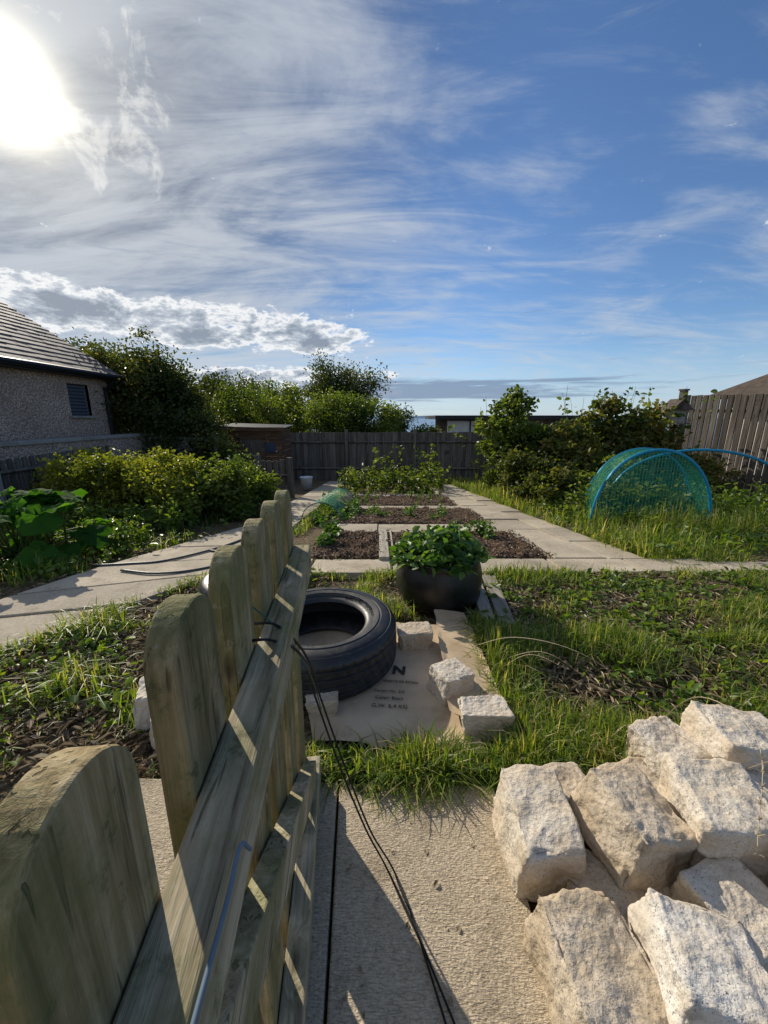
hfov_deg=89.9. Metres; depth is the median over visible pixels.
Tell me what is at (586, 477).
bramble bush
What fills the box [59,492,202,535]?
nettle patch
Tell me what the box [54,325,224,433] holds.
apple tree
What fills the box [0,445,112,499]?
paling fence
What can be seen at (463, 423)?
flat roof outbuilding
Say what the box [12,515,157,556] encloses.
tall weeds
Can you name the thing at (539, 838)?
granite block
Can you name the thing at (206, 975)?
blue cord
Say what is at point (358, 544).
raised bed
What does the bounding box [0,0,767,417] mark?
sky
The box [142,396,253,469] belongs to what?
willow shrub
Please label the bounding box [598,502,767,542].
tall weeds
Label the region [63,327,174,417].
elder tree
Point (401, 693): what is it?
cardboard sheet
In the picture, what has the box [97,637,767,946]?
dry grass stalks
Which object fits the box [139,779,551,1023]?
concrete path
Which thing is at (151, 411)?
hawthorn tree
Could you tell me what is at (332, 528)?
lettuce plants
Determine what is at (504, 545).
raised bed
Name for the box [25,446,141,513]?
golden privet
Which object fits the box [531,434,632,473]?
bramble bush
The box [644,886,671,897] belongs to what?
granite block
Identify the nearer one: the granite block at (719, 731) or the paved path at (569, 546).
the granite block at (719, 731)
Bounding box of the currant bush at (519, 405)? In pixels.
[472,384,552,488]
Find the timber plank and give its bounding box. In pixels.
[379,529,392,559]
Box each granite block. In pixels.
[133,676,149,730]
[149,716,155,749]
[305,691,338,719]
[396,621,432,650]
[426,657,474,706]
[458,695,514,741]
[492,764,586,902]
[523,887,667,1023]
[542,762,584,839]
[564,848,644,919]
[568,763,697,891]
[597,756,659,789]
[620,716,711,778]
[626,888,767,1023]
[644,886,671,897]
[657,752,767,880]
[669,857,767,972]
[680,700,767,770]
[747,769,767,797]
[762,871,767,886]
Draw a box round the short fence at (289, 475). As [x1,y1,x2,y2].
[254,455,294,497]
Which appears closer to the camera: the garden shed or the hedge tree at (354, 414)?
the garden shed
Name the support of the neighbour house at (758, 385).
on the ground at (6, 590)
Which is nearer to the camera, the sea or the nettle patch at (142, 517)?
the nettle patch at (142, 517)
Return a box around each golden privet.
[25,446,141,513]
[34,445,222,529]
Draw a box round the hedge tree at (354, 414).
[295,384,411,432]
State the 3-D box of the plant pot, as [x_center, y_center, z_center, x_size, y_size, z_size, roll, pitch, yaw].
[0.347,0.303,2.342,0.644,0.501,0.609,0,14,0]
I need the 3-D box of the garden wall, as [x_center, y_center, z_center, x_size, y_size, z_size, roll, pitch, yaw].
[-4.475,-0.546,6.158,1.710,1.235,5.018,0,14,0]
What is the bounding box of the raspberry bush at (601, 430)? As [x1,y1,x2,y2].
[534,393,684,465]
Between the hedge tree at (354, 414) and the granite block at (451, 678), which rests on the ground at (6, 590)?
the hedge tree at (354, 414)
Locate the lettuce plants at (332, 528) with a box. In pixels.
[315,498,362,546]
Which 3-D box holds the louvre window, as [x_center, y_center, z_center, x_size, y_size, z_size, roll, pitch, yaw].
[-5.627,-2.052,7.085,0.175,0.620,0.620,0,14,0]
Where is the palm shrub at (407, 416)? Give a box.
[379,405,417,431]
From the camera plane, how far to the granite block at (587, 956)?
0.70 m
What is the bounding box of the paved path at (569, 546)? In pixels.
[311,483,767,578]
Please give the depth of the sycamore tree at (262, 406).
12.82 m
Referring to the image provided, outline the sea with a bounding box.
[312,418,723,453]
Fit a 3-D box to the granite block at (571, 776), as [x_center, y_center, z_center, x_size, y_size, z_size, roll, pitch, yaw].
[0.507,0.799,1.071,0.125,0.132,0.159,2,13,-15]
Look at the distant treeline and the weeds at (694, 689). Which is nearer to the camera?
the weeds at (694, 689)
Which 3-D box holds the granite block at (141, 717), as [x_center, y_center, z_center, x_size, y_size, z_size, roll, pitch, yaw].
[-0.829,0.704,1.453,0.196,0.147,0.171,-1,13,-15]
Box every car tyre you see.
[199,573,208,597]
[299,587,395,702]
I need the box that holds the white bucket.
[299,471,312,489]
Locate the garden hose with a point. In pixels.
(158, 561)
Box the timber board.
[475,575,514,626]
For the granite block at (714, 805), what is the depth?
0.85 m
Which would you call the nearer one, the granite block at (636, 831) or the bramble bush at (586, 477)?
the granite block at (636, 831)
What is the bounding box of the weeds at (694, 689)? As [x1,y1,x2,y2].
[0,496,767,792]
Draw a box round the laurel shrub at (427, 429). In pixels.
[410,422,443,432]
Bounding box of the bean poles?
[363,435,439,471]
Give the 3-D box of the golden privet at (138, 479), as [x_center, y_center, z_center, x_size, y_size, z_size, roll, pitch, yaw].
[-3.161,-0.306,4.859,2.337,1.099,1.757,0,14,0]
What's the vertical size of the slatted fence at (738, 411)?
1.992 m
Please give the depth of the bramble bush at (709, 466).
6.37 m
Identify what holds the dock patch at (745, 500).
on the ground at (6, 590)
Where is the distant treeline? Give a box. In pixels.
[182,358,317,432]
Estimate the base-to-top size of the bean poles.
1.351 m
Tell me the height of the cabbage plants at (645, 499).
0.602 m
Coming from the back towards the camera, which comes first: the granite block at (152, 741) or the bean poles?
the bean poles
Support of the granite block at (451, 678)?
on the cardboard sheet
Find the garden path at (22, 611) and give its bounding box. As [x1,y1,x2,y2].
[0,481,349,655]
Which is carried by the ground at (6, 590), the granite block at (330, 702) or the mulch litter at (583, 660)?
the mulch litter at (583, 660)
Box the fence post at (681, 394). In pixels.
[674,389,689,449]
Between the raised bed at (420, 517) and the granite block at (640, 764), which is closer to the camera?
the granite block at (640, 764)
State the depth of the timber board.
2.27 m
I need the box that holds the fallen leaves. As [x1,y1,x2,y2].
[345,791,487,1018]
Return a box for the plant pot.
[388,523,494,614]
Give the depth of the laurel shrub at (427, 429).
15.24 m
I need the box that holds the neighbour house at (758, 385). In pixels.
[711,374,767,475]
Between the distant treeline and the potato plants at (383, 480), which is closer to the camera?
the potato plants at (383, 480)
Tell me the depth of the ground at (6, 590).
1.83 m
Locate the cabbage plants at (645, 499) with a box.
[576,479,686,516]
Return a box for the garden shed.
[215,423,293,483]
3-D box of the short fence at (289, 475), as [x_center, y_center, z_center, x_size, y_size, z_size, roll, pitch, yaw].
[-2.119,-0.665,7.462,0.852,0.854,0.115,6,15,22]
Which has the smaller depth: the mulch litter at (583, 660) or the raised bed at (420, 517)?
the mulch litter at (583, 660)
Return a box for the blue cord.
[190,840,251,1023]
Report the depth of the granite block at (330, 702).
1.42 m
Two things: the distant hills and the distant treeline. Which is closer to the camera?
the distant treeline
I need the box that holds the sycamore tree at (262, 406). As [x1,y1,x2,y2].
[202,377,302,436]
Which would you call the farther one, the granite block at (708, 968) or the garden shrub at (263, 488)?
the garden shrub at (263, 488)
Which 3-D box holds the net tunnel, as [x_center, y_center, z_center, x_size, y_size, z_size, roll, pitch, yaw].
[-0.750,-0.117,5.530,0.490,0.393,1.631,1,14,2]
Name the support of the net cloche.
on the ground at (6, 590)
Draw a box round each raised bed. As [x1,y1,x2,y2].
[311,529,381,561]
[327,506,490,525]
[341,494,457,506]
[386,529,553,559]
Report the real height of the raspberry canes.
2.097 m
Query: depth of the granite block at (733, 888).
0.76 m
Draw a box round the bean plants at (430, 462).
[369,444,441,488]
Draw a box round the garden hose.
[98,539,240,573]
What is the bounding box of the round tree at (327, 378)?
[296,348,396,432]
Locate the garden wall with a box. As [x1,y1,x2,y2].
[0,433,219,496]
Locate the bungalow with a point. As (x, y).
(51, 383)
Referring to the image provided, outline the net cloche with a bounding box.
[585,447,767,528]
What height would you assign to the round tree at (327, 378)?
5.854 m
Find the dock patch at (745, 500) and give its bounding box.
[640,474,767,523]
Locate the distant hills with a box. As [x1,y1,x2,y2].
[369,416,615,418]
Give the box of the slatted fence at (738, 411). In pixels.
[678,394,767,499]
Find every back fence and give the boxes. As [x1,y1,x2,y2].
[278,429,485,480]
[479,430,614,478]
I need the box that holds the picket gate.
[0,490,320,1023]
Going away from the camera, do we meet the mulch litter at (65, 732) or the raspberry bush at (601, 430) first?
the mulch litter at (65, 732)
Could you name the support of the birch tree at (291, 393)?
on the ground at (6, 590)
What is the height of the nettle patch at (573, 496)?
0.619 m
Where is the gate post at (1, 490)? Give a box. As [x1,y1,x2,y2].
[0,474,6,522]
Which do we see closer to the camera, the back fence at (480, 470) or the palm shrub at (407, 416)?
the back fence at (480, 470)
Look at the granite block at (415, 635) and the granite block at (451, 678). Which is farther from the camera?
the granite block at (415, 635)
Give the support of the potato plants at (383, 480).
on the ground at (6, 590)
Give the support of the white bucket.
on the ground at (6, 590)
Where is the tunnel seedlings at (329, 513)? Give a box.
[309,491,344,524]
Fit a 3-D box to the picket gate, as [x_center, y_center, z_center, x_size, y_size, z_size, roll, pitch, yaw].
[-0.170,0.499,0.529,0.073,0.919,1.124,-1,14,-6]
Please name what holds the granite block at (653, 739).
on the ground at (6, 590)
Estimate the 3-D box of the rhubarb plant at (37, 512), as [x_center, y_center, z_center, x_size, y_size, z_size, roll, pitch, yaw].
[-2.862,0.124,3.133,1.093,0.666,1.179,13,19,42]
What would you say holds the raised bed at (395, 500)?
on the ground at (6, 590)
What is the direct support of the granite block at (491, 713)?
on the cardboard sheet
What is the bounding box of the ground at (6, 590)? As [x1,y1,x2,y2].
[0,456,767,1023]
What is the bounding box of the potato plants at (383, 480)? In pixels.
[337,462,451,493]
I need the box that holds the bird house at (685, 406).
[660,398,693,439]
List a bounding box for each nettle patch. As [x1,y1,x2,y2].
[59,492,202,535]
[163,448,262,520]
[517,468,746,521]
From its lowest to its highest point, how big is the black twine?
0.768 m
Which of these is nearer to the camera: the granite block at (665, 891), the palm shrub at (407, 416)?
the granite block at (665, 891)
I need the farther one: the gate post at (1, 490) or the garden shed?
the garden shed
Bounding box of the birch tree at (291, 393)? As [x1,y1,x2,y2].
[245,374,318,432]
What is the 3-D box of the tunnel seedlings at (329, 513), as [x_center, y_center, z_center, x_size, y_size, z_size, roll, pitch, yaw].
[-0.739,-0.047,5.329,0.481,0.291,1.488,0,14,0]
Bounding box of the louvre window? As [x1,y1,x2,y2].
[66,383,97,417]
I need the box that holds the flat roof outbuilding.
[425,415,594,431]
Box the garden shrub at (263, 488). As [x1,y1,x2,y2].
[171,449,282,521]
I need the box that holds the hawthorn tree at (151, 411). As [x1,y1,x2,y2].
[94,328,238,466]
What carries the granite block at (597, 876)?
on the ground at (6, 590)
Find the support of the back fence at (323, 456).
on the ground at (6, 590)
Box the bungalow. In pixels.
[0,301,125,440]
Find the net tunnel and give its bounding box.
[301,488,354,521]
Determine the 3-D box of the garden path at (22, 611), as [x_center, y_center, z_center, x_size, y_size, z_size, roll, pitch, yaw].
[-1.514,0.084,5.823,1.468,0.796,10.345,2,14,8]
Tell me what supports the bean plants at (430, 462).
on the ground at (6, 590)
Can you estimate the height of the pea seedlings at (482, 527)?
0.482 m
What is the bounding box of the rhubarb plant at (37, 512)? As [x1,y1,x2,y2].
[0,486,124,579]
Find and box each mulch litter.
[0,573,327,778]
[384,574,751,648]
[465,572,767,672]
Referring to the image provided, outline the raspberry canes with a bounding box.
[448,387,720,492]
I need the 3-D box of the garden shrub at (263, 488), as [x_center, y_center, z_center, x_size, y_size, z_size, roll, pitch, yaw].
[-2.220,-0.370,5.327,1.605,1.055,1.613,0,14,0]
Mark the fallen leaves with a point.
(407, 925)
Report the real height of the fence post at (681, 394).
2.125 m
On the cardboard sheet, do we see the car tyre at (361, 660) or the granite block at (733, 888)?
the car tyre at (361, 660)
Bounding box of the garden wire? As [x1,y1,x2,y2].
[253,606,321,708]
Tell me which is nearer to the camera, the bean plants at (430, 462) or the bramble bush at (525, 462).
the bramble bush at (525, 462)
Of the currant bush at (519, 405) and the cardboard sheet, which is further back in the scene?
the currant bush at (519, 405)
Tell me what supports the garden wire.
attached to the picket gate
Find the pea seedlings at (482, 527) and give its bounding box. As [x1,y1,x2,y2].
[351,488,496,539]
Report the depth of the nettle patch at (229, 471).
4.96 m
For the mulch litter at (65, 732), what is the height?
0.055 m
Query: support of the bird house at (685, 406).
attached to the fence post at (681, 394)
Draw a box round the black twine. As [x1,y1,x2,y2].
[252,621,455,1023]
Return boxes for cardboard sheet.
[299,609,517,750]
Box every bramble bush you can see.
[494,444,589,502]
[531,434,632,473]
[534,451,685,508]
[632,442,742,498]

